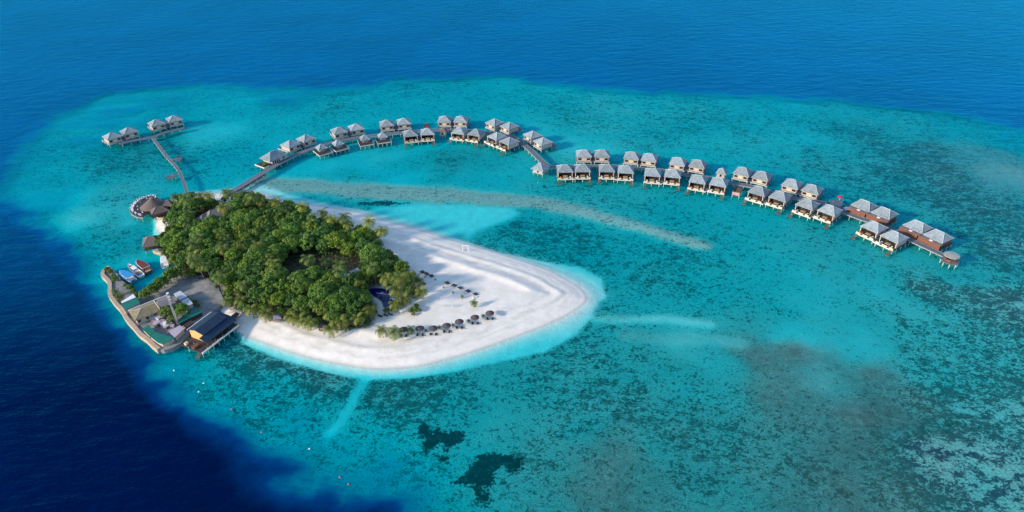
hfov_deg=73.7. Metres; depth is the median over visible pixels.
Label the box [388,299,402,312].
coconut palm
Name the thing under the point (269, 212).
broadleaf tree
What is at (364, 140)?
platform villa
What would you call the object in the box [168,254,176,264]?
broadleaf tree
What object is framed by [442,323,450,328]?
thatched parasol
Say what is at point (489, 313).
thatched parasol
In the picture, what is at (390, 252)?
broadleaf tree
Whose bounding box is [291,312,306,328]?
coconut palm
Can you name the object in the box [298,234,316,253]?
broadleaf tree
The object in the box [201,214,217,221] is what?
broadleaf tree
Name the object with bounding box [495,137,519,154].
water villa
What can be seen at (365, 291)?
broadleaf tree
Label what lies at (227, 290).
broadleaf tree
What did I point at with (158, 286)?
broadleaf tree
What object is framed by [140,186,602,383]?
beach sand
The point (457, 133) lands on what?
water villa
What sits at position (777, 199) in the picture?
water villa
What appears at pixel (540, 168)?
jetty pavilion
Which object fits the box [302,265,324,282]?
broadleaf tree
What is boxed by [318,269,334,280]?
broadleaf tree
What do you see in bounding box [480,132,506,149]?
water villa
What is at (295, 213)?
broadleaf tree
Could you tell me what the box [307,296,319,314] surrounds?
broadleaf tree
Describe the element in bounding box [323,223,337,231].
broadleaf tree
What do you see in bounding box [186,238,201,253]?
coconut palm
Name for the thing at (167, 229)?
broadleaf tree
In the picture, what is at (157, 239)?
broadleaf tree
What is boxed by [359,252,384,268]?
broadleaf tree
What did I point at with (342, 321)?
coconut palm
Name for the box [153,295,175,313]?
grey annex
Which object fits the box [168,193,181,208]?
coconut palm
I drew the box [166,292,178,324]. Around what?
lattice mast
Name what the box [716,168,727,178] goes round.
jetty pavilion
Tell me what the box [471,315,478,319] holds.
thatched parasol
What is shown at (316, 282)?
broadleaf tree
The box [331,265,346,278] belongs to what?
coconut palm
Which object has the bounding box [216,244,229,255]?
coconut palm
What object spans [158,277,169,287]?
broadleaf tree
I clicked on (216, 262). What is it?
broadleaf tree
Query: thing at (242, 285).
coconut palm
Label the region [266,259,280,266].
coconut palm
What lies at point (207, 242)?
broadleaf tree
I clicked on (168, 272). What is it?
broadleaf tree
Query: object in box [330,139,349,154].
platform villa
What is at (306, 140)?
water villa
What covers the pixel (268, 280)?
broadleaf tree
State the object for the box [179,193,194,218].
coconut palm
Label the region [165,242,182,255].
broadleaf tree
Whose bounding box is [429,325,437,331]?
thatched parasol
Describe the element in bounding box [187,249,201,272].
coconut palm
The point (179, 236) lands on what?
broadleaf tree
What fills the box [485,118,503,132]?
water villa
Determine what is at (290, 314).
coconut palm
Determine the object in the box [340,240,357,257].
broadleaf tree
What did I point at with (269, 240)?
broadleaf tree
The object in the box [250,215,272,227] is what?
broadleaf tree
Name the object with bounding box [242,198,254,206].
coconut palm
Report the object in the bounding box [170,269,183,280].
broadleaf tree
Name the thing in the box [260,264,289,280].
broadleaf tree
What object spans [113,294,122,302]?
young palm
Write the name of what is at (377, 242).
broadleaf tree
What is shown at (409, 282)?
broadleaf tree
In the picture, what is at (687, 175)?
jetty
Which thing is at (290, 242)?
broadleaf tree
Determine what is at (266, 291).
broadleaf tree
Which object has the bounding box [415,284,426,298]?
coconut palm
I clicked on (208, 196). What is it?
coconut palm
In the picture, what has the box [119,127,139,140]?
water villa
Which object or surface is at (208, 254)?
broadleaf tree
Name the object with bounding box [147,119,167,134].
water villa
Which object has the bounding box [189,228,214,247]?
broadleaf tree
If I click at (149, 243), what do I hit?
boathouse
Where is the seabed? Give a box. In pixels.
[0,76,1023,511]
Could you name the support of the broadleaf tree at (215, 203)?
on the beach sand
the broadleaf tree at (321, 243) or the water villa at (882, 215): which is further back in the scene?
the water villa at (882, 215)
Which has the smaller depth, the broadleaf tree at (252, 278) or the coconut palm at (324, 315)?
the coconut palm at (324, 315)
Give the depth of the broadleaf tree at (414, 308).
272.48 m
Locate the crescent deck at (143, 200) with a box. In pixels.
[129,194,160,222]
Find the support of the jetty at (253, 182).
in the sea water
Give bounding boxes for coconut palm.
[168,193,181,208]
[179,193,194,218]
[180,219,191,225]
[183,209,195,217]
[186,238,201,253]
[186,254,203,277]
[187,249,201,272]
[194,191,205,211]
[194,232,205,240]
[200,261,212,275]
[201,191,214,208]
[211,270,226,295]
[215,202,230,214]
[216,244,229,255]
[219,187,233,202]
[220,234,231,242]
[221,296,233,309]
[233,194,244,199]
[234,293,248,308]
[237,279,251,300]
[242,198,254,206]
[245,190,260,207]
[245,303,258,317]
[250,240,262,249]
[256,195,268,206]
[259,305,275,322]
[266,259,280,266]
[269,197,281,206]
[281,206,292,213]
[283,310,298,325]
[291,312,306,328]
[295,200,309,212]
[299,254,315,265]
[299,315,318,331]
[306,213,317,220]
[316,207,327,218]
[319,256,330,266]
[322,307,331,320]
[323,320,338,337]
[324,214,338,223]
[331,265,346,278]
[332,260,346,268]
[334,314,348,330]
[336,212,351,225]
[343,220,355,230]
[349,312,363,326]
[362,215,375,229]
[363,304,377,318]
[365,262,379,283]
[374,225,388,236]
[374,325,389,338]
[378,272,393,297]
[385,325,403,340]
[387,282,406,308]
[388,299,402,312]
[390,272,408,285]
[397,291,411,306]
[402,270,415,291]
[411,274,423,288]
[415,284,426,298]
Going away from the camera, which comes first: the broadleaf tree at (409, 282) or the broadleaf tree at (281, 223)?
the broadleaf tree at (409, 282)
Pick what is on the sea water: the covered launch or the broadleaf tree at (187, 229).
the covered launch
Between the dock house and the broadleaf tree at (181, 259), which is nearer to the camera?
the dock house
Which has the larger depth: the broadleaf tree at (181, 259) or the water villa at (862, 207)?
the water villa at (862, 207)
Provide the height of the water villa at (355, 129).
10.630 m
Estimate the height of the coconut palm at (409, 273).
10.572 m
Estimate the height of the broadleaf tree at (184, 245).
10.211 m
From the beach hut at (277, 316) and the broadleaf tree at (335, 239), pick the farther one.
the broadleaf tree at (335, 239)
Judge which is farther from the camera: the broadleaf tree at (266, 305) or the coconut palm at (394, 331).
the broadleaf tree at (266, 305)
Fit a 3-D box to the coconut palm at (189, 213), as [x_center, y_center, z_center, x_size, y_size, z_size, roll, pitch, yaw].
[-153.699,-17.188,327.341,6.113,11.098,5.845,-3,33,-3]
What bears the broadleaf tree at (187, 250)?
on the beach sand
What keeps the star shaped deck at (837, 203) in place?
in the sea water
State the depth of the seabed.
282.83 m
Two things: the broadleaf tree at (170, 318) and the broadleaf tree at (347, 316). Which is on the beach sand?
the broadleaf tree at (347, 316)
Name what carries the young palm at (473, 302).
on the beach sand
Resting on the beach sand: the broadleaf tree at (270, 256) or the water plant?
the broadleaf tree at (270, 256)
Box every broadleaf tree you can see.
[126,284,133,289]
[138,288,149,299]
[145,285,156,296]
[153,277,163,288]
[154,235,163,247]
[154,284,161,292]
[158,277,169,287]
[158,305,174,316]
[160,235,177,246]
[161,248,172,257]
[161,269,175,283]
[164,226,173,232]
[164,228,179,236]
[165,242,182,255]
[166,210,179,221]
[166,315,176,323]
[168,206,181,212]
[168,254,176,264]
[169,217,182,227]
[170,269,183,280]
[171,232,188,242]
[172,264,187,278]
[173,253,191,268]
[173,302,189,314]
[176,195,194,208]
[176,213,193,227]
[178,207,194,216]
[179,237,193,249]
[180,224,194,237]
[182,247,196,254]
[185,268,195,276]
[187,198,208,214]
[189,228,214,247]
[191,219,200,226]
[191,221,217,233]
[195,262,210,274]
[198,247,222,264]
[200,238,217,257]
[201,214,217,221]
[204,198,218,208]
[209,257,223,268]
[209,267,223,280]
[211,227,231,241]
[212,241,231,257]
[214,220,231,230]
[215,216,230,228]
[217,272,237,286]
[221,258,241,273]
[223,207,239,220]
[223,247,243,262]
[223,287,233,294]
[228,197,248,208]
[228,216,249,231]
[229,208,249,220]
[229,224,249,239]
[231,239,253,255]
[233,280,246,295]
[235,231,253,240]
[235,258,253,271]
[235,264,259,280]
[237,212,259,228]
[237,302,247,311]
[242,246,267,260]
[243,193,260,207]
[244,237,258,247]
[245,273,265,288]
[246,287,265,305]
[247,226,264,240]
[249,208,263,216]
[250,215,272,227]
[250,259,272,274]
[256,286,276,304]
[257,303,269,311]
[258,275,277,289]
[260,223,276,232]
[260,231,273,239]
[260,235,280,245]
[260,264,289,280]
[261,252,284,264]
[262,209,274,217]
[264,199,275,208]
[264,243,287,258]
[269,213,284,224]
[269,229,290,242]
[269,292,287,307]
[271,204,291,217]
[272,279,291,293]
[275,218,292,229]
[276,307,285,316]
[280,234,302,253]
[281,199,294,205]
[283,222,304,234]
[283,292,297,305]
[285,210,306,221]
[286,270,308,287]
[289,203,299,211]
[290,276,314,295]
[291,295,311,311]
[293,216,308,224]
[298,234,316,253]
[299,229,312,245]
[300,218,319,232]
[301,310,312,318]
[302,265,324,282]
[307,281,335,301]
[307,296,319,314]
[309,278,325,290]
[310,226,333,242]
[312,299,329,314]
[314,317,322,324]
[315,238,330,256]
[318,219,327,226]
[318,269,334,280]
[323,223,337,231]
[323,231,348,252]
[325,276,345,289]
[325,292,346,312]
[325,310,341,324]
[334,221,345,230]
[335,285,362,307]
[339,229,349,237]
[339,273,361,286]
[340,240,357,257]
[342,314,353,322]
[344,300,364,315]
[346,231,364,248]
[351,271,363,280]
[353,280,368,289]
[354,238,369,252]
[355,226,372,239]
[357,313,367,322]
[358,242,386,258]
[358,293,372,310]
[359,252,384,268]
[359,289,372,299]
[360,265,377,282]
[364,231,375,240]
[371,228,379,239]
[372,239,381,245]
[378,259,395,275]
[385,249,392,258]
[389,254,398,259]
[389,273,402,285]
[392,260,409,273]
[400,271,417,285]
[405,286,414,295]
[411,305,417,311]
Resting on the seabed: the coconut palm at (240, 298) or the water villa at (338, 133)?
the water villa at (338, 133)
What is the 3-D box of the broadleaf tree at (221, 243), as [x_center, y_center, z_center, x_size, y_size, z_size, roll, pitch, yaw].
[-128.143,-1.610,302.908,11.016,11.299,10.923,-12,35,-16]
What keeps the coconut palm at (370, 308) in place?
on the beach sand
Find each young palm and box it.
[111,288,118,295]
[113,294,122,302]
[116,291,124,299]
[406,325,414,334]
[469,298,477,306]
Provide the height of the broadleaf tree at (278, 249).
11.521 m
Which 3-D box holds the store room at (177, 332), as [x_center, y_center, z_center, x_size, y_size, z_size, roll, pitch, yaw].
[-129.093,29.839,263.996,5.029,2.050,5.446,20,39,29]
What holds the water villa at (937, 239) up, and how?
on the seabed
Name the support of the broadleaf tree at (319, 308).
on the beach sand
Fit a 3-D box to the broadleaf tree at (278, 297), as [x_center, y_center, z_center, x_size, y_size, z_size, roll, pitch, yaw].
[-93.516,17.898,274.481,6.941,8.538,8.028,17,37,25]
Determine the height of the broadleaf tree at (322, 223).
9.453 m
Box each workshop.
[142,325,154,337]
[150,332,174,346]
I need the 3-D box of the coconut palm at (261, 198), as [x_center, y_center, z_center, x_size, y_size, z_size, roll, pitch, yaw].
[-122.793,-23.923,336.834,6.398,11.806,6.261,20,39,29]
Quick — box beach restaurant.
[140,197,164,212]
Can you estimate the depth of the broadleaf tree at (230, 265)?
290.19 m
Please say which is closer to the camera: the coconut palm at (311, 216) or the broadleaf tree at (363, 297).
the broadleaf tree at (363, 297)
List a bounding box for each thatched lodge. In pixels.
[191,213,206,221]
[202,204,231,217]
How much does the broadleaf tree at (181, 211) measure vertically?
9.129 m
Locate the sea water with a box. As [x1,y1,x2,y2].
[0,0,1023,511]
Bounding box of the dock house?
[181,311,238,360]
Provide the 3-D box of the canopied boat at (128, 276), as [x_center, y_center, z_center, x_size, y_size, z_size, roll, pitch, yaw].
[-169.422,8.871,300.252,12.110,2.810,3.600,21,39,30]
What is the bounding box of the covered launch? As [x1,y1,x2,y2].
[160,256,168,269]
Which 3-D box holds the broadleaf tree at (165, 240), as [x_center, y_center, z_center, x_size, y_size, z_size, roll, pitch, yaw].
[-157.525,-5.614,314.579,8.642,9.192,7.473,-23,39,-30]
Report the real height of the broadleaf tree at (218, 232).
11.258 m
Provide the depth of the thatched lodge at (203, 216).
326.15 m
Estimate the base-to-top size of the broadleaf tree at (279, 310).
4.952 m
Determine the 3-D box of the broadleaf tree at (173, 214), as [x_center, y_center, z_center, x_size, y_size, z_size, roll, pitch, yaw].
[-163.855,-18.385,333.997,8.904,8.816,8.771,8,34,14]
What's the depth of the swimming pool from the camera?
282.70 m
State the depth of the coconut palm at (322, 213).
322.04 m
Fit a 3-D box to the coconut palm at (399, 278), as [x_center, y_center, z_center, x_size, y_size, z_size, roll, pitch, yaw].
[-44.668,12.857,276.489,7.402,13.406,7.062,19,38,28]
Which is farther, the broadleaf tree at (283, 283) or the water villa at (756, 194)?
the water villa at (756, 194)
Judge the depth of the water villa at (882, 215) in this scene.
323.88 m
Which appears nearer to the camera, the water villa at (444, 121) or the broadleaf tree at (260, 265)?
the broadleaf tree at (260, 265)
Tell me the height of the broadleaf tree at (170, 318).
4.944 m
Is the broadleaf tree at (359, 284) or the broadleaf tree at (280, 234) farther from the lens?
the broadleaf tree at (280, 234)
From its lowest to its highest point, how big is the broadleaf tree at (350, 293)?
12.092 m
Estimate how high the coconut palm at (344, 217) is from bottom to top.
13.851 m
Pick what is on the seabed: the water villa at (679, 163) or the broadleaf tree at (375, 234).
the water villa at (679, 163)
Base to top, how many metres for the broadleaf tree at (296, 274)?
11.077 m
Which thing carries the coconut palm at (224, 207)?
on the beach sand
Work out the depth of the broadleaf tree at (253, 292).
273.30 m
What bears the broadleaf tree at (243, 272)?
on the beach sand
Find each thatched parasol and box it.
[415,325,423,330]
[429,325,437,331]
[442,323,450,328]
[455,319,463,325]
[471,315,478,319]
[486,310,493,315]
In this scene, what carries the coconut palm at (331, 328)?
on the beach sand
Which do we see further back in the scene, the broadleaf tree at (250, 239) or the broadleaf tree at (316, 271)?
the broadleaf tree at (250, 239)
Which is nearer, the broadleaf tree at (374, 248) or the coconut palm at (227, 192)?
the broadleaf tree at (374, 248)
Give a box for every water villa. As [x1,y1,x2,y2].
[102,132,123,147]
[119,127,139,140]
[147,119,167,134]
[164,115,184,127]
[278,140,302,154]
[294,134,316,148]
[330,127,349,139]
[346,123,364,135]
[379,120,395,131]
[395,118,411,130]
[402,129,419,147]
[419,128,435,146]
[437,116,454,128]
[447,127,468,144]
[453,116,469,128]
[465,129,485,147]
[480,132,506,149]
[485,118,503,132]
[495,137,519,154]
[500,122,522,134]
[523,131,544,144]
[533,137,556,154]
[556,164,574,186]
[573,164,591,183]
[576,149,592,162]
[592,149,609,163]
[598,164,615,183]
[615,165,633,186]
[623,151,641,166]
[640,153,658,166]
[642,168,662,187]
[662,169,681,190]
[668,157,689,172]
[685,174,708,196]
[686,159,707,173]
[706,177,729,201]
[731,167,754,182]
[741,185,770,206]
[749,171,773,186]
[764,190,791,215]
[780,178,803,196]
[787,198,819,220]
[799,184,824,199]
[812,204,842,230]
[846,199,877,223]
[850,220,888,245]
[866,206,898,226]
[873,230,908,256]
[898,219,932,239]
[917,229,953,251]
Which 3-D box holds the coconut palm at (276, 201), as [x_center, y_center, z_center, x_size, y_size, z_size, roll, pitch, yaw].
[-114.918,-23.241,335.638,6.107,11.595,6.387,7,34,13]
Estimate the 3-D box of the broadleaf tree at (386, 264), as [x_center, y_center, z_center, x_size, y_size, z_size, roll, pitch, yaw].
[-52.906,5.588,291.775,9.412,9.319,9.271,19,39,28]
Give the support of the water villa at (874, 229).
on the seabed
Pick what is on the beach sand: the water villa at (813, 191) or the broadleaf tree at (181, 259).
the broadleaf tree at (181, 259)
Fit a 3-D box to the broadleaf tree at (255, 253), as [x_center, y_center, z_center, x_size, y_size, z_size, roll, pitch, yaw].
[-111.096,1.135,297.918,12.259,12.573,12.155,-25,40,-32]
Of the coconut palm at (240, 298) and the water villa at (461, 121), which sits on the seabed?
the water villa at (461, 121)
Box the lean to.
[121,294,135,302]
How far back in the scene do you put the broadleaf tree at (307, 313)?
267.03 m
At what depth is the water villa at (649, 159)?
379.93 m
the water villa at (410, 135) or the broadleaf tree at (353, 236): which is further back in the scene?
the water villa at (410, 135)
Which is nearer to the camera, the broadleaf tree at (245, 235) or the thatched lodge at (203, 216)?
the broadleaf tree at (245, 235)
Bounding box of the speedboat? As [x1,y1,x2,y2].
[128,264,144,277]
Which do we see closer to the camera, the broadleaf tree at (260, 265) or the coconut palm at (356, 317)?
the coconut palm at (356, 317)
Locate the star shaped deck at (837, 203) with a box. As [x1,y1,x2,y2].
[824,199,843,210]
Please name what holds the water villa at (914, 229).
on the seabed
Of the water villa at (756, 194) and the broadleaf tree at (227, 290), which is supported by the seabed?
the water villa at (756, 194)
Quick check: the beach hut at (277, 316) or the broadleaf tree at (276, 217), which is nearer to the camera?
the beach hut at (277, 316)
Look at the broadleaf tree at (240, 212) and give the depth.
324.09 m
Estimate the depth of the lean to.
280.82 m
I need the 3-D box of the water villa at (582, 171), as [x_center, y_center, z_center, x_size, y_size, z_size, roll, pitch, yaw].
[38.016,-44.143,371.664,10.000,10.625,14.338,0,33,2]
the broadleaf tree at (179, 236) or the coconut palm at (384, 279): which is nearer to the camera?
the coconut palm at (384, 279)
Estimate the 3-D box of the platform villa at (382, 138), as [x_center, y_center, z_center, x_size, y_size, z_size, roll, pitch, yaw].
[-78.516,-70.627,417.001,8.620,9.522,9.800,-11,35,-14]
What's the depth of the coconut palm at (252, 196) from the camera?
332.41 m
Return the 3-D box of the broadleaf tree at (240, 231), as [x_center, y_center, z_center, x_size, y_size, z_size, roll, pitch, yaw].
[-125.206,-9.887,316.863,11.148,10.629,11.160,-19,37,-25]
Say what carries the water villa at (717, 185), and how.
on the seabed
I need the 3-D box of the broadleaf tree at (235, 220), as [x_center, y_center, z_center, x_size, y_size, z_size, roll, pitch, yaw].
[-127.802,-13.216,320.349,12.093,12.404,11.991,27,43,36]
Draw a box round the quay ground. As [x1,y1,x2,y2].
[105,268,223,355]
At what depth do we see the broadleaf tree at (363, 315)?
264.85 m
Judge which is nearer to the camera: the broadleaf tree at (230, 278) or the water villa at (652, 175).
the broadleaf tree at (230, 278)
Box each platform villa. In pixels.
[313,144,333,160]
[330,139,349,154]
[357,134,374,149]
[375,132,391,147]
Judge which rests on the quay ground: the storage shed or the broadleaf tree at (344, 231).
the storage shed
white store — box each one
[174,291,186,302]
[181,298,192,311]
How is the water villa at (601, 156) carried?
on the seabed
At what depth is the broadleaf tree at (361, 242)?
300.91 m
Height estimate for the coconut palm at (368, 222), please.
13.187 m
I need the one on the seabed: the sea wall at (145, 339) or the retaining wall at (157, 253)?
the retaining wall at (157, 253)
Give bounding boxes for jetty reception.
[255,150,288,168]
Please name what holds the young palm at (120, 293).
on the quay ground
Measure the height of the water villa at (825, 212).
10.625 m
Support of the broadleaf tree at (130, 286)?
on the quay ground
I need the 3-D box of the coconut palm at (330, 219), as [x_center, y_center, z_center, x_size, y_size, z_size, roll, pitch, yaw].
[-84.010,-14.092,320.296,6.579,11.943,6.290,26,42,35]
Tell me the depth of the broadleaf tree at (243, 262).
290.38 m
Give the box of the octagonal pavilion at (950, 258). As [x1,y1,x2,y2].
[939,251,959,269]
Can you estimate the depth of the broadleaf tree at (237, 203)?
333.06 m
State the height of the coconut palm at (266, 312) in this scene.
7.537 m
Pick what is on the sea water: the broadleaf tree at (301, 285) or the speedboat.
the speedboat
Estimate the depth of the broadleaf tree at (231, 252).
294.45 m
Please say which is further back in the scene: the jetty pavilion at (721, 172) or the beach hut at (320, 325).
the jetty pavilion at (721, 172)
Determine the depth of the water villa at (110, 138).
420.72 m
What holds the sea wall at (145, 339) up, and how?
on the quay ground
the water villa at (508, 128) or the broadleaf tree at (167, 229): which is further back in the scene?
the water villa at (508, 128)
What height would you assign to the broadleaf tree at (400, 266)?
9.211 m
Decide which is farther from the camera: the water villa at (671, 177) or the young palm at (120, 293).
the water villa at (671, 177)
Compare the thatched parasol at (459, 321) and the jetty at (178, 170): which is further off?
the jetty at (178, 170)
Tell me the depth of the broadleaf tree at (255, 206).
338.84 m
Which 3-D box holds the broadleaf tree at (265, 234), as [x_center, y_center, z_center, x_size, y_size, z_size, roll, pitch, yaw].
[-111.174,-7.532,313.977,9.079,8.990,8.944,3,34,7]
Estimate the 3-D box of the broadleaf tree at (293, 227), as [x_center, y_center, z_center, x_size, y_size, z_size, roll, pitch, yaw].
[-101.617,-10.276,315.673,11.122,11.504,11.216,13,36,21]
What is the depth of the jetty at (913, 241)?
311.10 m
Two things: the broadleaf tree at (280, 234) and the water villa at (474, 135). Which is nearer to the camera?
the broadleaf tree at (280, 234)
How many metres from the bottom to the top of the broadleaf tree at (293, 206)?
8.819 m
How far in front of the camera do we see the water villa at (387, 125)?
428.71 m
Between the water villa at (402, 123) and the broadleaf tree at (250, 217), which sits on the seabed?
the water villa at (402, 123)
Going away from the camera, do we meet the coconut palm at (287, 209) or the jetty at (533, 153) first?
the coconut palm at (287, 209)
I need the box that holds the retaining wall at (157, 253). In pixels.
[152,250,171,257]
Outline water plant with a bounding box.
[179,307,201,325]
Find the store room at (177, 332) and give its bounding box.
[169,325,184,340]
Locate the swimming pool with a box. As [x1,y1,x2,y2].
[368,288,400,307]
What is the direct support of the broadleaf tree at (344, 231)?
on the beach sand
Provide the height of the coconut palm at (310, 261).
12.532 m
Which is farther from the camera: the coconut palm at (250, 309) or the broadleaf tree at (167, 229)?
the broadleaf tree at (167, 229)
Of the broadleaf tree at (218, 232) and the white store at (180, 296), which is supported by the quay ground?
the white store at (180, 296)
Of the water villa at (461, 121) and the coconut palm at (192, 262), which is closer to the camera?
the coconut palm at (192, 262)
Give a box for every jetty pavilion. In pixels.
[438,128,446,139]
[531,163,549,177]
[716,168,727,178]
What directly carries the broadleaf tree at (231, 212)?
on the beach sand
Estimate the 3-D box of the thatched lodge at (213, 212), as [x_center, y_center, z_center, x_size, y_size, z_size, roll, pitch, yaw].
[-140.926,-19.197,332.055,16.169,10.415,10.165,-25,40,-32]
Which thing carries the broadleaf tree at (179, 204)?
on the beach sand
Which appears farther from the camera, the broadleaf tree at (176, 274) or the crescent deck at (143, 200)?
the crescent deck at (143, 200)
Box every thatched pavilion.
[150,206,168,221]
[162,200,172,209]
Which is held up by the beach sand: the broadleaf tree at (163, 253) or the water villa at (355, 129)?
the broadleaf tree at (163, 253)
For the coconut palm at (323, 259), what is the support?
on the beach sand
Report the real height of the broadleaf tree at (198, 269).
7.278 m
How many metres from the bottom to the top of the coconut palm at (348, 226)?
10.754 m
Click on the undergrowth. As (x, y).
(336, 253)
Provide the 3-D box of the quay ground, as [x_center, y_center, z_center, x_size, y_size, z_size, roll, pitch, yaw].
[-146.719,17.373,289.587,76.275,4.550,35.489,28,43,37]
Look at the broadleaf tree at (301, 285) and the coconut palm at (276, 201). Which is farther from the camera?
the coconut palm at (276, 201)
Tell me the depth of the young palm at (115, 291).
285.44 m
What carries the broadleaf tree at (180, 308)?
on the quay ground
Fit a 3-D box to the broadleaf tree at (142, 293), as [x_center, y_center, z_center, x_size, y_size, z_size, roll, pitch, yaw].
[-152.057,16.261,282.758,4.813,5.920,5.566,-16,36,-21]
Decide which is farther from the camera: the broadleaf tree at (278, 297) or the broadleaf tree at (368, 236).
the broadleaf tree at (368, 236)
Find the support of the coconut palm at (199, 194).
on the beach sand
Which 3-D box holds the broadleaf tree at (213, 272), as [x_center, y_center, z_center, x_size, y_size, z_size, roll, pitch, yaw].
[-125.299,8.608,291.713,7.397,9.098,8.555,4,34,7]
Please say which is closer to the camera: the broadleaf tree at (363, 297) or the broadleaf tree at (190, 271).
the broadleaf tree at (363, 297)
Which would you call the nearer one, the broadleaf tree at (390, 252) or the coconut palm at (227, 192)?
the broadleaf tree at (390, 252)
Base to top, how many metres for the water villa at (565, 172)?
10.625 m
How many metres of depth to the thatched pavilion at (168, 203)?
346.66 m
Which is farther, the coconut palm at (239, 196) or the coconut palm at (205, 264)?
the coconut palm at (239, 196)
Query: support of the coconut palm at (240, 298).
on the beach sand
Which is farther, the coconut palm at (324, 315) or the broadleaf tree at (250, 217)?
the broadleaf tree at (250, 217)
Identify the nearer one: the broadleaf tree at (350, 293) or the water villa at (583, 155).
the broadleaf tree at (350, 293)
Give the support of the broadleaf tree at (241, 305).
on the beach sand
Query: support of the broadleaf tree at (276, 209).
on the beach sand
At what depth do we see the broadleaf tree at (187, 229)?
315.38 m
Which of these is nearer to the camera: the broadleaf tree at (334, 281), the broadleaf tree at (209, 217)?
the broadleaf tree at (334, 281)
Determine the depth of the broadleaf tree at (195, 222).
321.59 m
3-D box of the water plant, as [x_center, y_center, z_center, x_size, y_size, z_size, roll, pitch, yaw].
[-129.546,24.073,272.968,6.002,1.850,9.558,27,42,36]
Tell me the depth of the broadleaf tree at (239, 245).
299.50 m
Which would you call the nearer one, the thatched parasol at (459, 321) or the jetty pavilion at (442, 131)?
the thatched parasol at (459, 321)
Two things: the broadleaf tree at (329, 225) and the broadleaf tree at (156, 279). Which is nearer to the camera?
the broadleaf tree at (156, 279)
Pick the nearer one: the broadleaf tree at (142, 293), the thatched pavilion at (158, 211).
the broadleaf tree at (142, 293)
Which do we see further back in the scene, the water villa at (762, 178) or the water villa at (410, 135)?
the water villa at (410, 135)
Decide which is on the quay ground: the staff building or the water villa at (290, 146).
the staff building
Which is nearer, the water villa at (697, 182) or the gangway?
the gangway
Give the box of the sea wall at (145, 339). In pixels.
[101,266,160,356]
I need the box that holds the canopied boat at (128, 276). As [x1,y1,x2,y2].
[119,270,136,282]
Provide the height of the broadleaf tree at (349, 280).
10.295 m
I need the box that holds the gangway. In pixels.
[231,312,239,317]
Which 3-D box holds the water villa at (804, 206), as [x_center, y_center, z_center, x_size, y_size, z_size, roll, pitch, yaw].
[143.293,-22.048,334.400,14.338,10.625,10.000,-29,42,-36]
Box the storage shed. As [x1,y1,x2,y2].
[122,298,139,313]
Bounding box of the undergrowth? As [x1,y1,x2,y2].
[160,199,420,331]
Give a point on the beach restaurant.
(149, 204)
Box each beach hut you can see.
[273,314,280,320]
[318,322,326,328]
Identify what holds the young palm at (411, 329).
on the beach sand
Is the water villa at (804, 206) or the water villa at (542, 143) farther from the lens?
the water villa at (542, 143)
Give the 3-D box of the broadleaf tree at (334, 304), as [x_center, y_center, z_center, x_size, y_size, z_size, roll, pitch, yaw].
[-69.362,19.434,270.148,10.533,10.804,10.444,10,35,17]
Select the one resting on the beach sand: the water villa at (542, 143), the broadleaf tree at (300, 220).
the broadleaf tree at (300, 220)
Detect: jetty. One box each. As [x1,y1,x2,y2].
[119,127,184,147]
[151,138,187,193]
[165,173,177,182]
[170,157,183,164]
[223,129,549,194]
[227,174,266,196]
[549,164,825,204]
[841,209,944,256]
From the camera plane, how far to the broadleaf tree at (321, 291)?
271.29 m
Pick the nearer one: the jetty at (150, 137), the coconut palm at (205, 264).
the coconut palm at (205, 264)
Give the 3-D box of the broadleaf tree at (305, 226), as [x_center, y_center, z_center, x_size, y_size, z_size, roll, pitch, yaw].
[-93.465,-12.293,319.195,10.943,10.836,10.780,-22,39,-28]
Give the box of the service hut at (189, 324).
[183,320,193,328]
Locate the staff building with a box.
[128,295,165,324]
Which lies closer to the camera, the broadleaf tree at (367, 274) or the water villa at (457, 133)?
the broadleaf tree at (367, 274)
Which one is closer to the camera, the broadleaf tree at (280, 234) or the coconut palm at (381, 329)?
the coconut palm at (381, 329)
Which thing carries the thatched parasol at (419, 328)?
on the beach sand
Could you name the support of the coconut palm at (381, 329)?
on the beach sand
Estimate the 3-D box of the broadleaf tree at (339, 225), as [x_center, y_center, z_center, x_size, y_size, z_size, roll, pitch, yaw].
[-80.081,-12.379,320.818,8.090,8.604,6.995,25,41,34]
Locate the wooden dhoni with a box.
[135,260,151,273]
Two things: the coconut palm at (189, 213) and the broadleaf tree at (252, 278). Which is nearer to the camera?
the broadleaf tree at (252, 278)
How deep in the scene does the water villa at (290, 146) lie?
405.57 m
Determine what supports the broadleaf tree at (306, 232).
on the beach sand
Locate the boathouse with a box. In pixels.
[142,235,160,255]
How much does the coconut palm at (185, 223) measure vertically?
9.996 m
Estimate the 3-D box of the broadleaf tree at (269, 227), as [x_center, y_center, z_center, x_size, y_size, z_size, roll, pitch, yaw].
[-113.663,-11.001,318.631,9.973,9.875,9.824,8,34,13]
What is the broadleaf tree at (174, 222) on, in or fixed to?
on the beach sand
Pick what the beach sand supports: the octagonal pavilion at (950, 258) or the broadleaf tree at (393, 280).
the broadleaf tree at (393, 280)
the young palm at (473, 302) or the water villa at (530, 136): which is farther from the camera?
the water villa at (530, 136)
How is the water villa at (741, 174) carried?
on the seabed
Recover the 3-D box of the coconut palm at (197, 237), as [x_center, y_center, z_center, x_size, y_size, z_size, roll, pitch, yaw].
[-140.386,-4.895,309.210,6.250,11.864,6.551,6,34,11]
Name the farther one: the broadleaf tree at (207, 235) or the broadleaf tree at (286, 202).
the broadleaf tree at (286, 202)
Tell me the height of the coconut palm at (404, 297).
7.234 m

